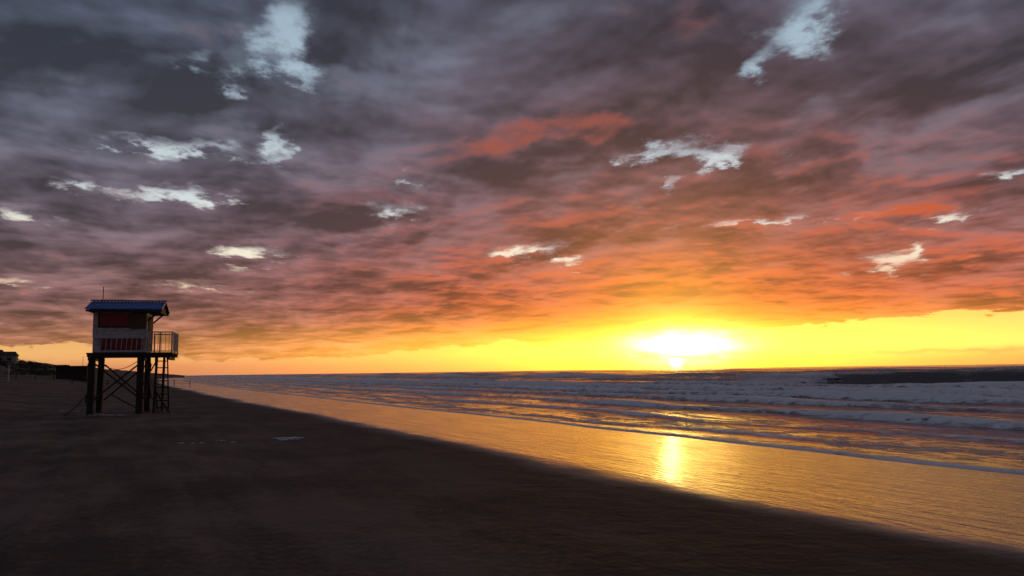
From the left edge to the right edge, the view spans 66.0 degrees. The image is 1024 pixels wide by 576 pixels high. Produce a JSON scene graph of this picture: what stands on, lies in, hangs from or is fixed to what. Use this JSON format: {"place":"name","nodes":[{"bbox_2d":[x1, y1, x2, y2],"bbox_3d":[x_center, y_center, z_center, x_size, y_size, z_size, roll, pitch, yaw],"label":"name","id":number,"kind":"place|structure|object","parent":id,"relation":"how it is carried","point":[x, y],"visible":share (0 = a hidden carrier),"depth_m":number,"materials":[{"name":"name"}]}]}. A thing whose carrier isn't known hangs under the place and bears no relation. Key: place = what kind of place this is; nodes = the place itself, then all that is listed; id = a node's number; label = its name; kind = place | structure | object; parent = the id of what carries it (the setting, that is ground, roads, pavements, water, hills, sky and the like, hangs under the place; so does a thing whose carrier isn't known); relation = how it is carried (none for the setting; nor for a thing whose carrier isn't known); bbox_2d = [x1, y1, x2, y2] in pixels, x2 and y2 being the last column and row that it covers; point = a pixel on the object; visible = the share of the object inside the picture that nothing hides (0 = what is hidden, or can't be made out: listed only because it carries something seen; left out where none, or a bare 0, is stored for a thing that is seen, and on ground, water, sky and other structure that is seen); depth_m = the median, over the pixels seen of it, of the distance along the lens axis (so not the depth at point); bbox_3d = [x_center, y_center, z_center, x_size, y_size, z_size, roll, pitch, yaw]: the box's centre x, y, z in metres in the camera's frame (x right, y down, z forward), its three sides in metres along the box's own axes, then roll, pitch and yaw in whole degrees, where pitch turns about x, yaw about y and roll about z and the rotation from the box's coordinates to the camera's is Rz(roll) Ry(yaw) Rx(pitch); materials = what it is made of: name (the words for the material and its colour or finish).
{"place":"outdoors","nodes":[
{"label":"outdoors","id":0,"kind":"place"},
{"bbox_2d":[0,362,1023,575],"bbox_3d":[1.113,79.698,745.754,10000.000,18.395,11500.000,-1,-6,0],"label":"beach sand ground","id":1,"kind":"structure","parent":0,"point":[343,488],"depth_m":10.77,"materials":[{"name":"brown sand"}]},
{"bbox_2d":[0,356,17,363],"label":"walls","id":2,"kind":"structure","parent":1,"relation":"on","point":[14,359],"depth_m":287.34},
{"bbox_2d":[0,352,18,355],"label":"roof","id":3,"kind":"structure","parent":2,"relation":"on","point":[8,354],"depth_m":287.97,"materials":[{"name":"grey"}]},
{"bbox_2d":[7,365,10,381],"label":"marker post","id":4,"kind":"object","parent":1,"relation":"on","point":[8,372],"visible":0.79,"depth_m":94.51,"materials":[{"name":"white paint"}]},
{"bbox_2d":[0,359,55,375],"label":"dune scrub","id":5,"kind":"object","parent":1,"relation":"on","point":[38,366],"visible":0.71,"depth_m":270.34,"materials":[{"name":"green plant"}]},
{"bbox_2d":[53,365,87,381],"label":"beach hut","id":6,"kind":"object","parent":1,"relation":"on","point":[79,373],"visible":0.59,"depth_m":177.19,"materials":[{"name":"brown wood"}]},
{"bbox_2d":[60,370,82,378],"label":"door and window","id":7,"kind":"structure","parent":6,"relation":"in","point":[62,372],"depth_m":176.73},
{"bbox_2d":[0,373,189,385],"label":"beach fence","id":8,"kind":"object","parent":1,"relation":"on","point":[16,374],"visible":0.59,"depth_m":136.07,"materials":[{"name":"brown wood"}]},
{"bbox_2d":[86,357,165,414],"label":"legs","id":9,"kind":"object","parent":1,"relation":"on","point":[141,377],"visible":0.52,"depth_m":36.61,"materials":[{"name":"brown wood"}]},
{"bbox_2d":[85,359,169,412],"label":"cross braces","id":10,"kind":"object","parent":9,"relation":"attached to","point":[129,385],"visible":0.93,"depth_m":36.58,"materials":[{"name":"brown wood"}]},
{"bbox_2d":[145,362,158,411],"bbox_3d":[-16.715,4.605,36.597,0.745,2.388,0.037,0,-6,-5],"label":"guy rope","id":11,"kind":"object","parent":10,"relation":"attached to","point":[152,386],"visible":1,"depth_m":36.59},
{"bbox_2d":[86,352,177,360],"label":"deck","id":12,"kind":"structure","parent":9,"relation":"on","point":[166,355],"depth_m":36.52,"materials":[{"name":"brown wood"}]},
{"bbox_2d":[94,358,141,369],"bbox_3d":[-18.051,3.475,36.071,2.017,0.525,0.028,1,-6,-17],"label":"hanging rope","id":13,"kind":"object","parent":12,"relation":"hanging from","point":[116,369],"visible":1,"depth_m":36.02,"materials":[{"name":"brown fabric"}]},
{"bbox_2d":[95,337,143,351],"bbox_3d":[-18.099,2.605,36.367,2.050,0.710,0.050,1,-6,-17],"label":"front slat rail","id":14,"kind":"object","parent":12,"relation":"on","point":[120,350],"visible":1,"depth_m":36.36,"materials":[{"name":"white paint"}]},
{"bbox_2d":[92,315,151,352],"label":"cabin walls","id":15,"kind":"structure","parent":12,"relation":"on","point":[96,344],"depth_m":36.27,"materials":[{"name":"white paint"}]},
{"bbox_2d":[99,313,142,349],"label":"red panels","id":16,"kind":"object","parent":15,"relation":"attached to","point":[114,319],"visible":1,"depth_m":36.44,"materials":[{"name":"paint"}]},
{"bbox_2d":[92,312,153,336],"bbox_3d":[-18.452,1.802,37.487,2.288,1.150,2.022,1,-6,-17],"label":"plank siding","id":17,"kind":"object","parent":15,"relation":"attached to","point":[112,331],"visible":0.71,"depth_m":36.48,"materials":[{"name":"white paint"}]},
{"bbox_2d":[98,313,128,326],"bbox_3d":[-18.405,1.483,36.441,1.310,0.675,0.056,1,-6,-17],"label":"window frame","id":18,"kind":"object","parent":17,"relation":"attached to","point":[107,326],"visible":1,"depth_m":36.27,"materials":[{"name":"white wood"}]},
{"bbox_2d":[148,312,162,323],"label":"roof brackets","id":19,"kind":"object","parent":17,"relation":"attached to","point":[156,320],"visible":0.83,"depth_m":37.12,"materials":[{"name":"wood"}]},
{"bbox_2d":[86,306,168,315],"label":"fascia and gables","id":20,"kind":"structure","parent":15,"relation":"on","point":[160,312],"depth_m":36.41,"materials":[{"name":"wood"}]},
{"bbox_2d":[84,301,169,313],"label":"roof sheets","id":21,"kind":"object","parent":20,"relation":"on","point":[145,305],"visible":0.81,"depth_m":36.96,"materials":[{"name":"blue metal"}]},
{"bbox_2d":[91,300,166,301],"bbox_3d":[-18.280,0.606,37.681,3.320,0.045,0.260,1,-6,-17],"label":"ridge cap","id":22,"kind":"object","parent":21,"relation":"on","point":[133,300],"visible":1,"depth_m":37.65,"materials":[{"name":"blue metal"}]},
{"bbox_2d":[129,313,152,350],"bbox_3d":[-17.320,2.106,37.417,0.660,1.740,1.870,-2,-6,8],"label":"plywood shutter","id":23,"kind":"object","parent":15,"relation":"attached to","point":[137,321],"visible":0.87,"depth_m":36.73,"materials":[{"name":"brown wood"}]},
{"bbox_2d":[146,331,178,352],"bbox_3d":[-16.794,2.639,37.917,1.150,0.970,2.475,1,-6,-17],"label":"balcony railing","id":24,"kind":"object","parent":12,"relation":"on","point":[160,342],"visible":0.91,"depth_m":36.80,"materials":[{"name":"white paint"}]},
{"bbox_2d":[173,333,178,351],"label":"end pickets","id":25,"kind":"object","parent":24,"relation":"attached to","point":[175,341],"visible":1,"depth_m":38.00,"materials":[{"name":"white paint"}]},
{"bbox_2d":[155,358,168,409],"bbox_3d":[-17.496,4.761,39.413,0.610,2.740,1.153,1,-6,-17],"label":"ladder","id":26,"kind":"object","parent":1,"relation":"on","point":[167,380],"visible":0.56,"depth_m":39.45,"materials":[{"name":"brown wood"}]},
{"bbox_2d":[76,411,303,442],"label":"foam scraps","id":27,"kind":"object","parent":1,"relation":"on","point":[282,438],"visible":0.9,"depth_m":21.05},
{"bbox_2d":[0,0,1023,375],"label":"sky","id":28,"kind":"structure","parent":0,"point":[304,186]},
{"bbox_2d":[184,364,1023,474],"bbox_3d":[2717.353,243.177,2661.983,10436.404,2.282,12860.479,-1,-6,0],"label":"sea","id":29,"kind":"structure","parent":0,"point":[965,416],"depth_m":62.47,"materials":[{"name":"liquid"}]}
]}

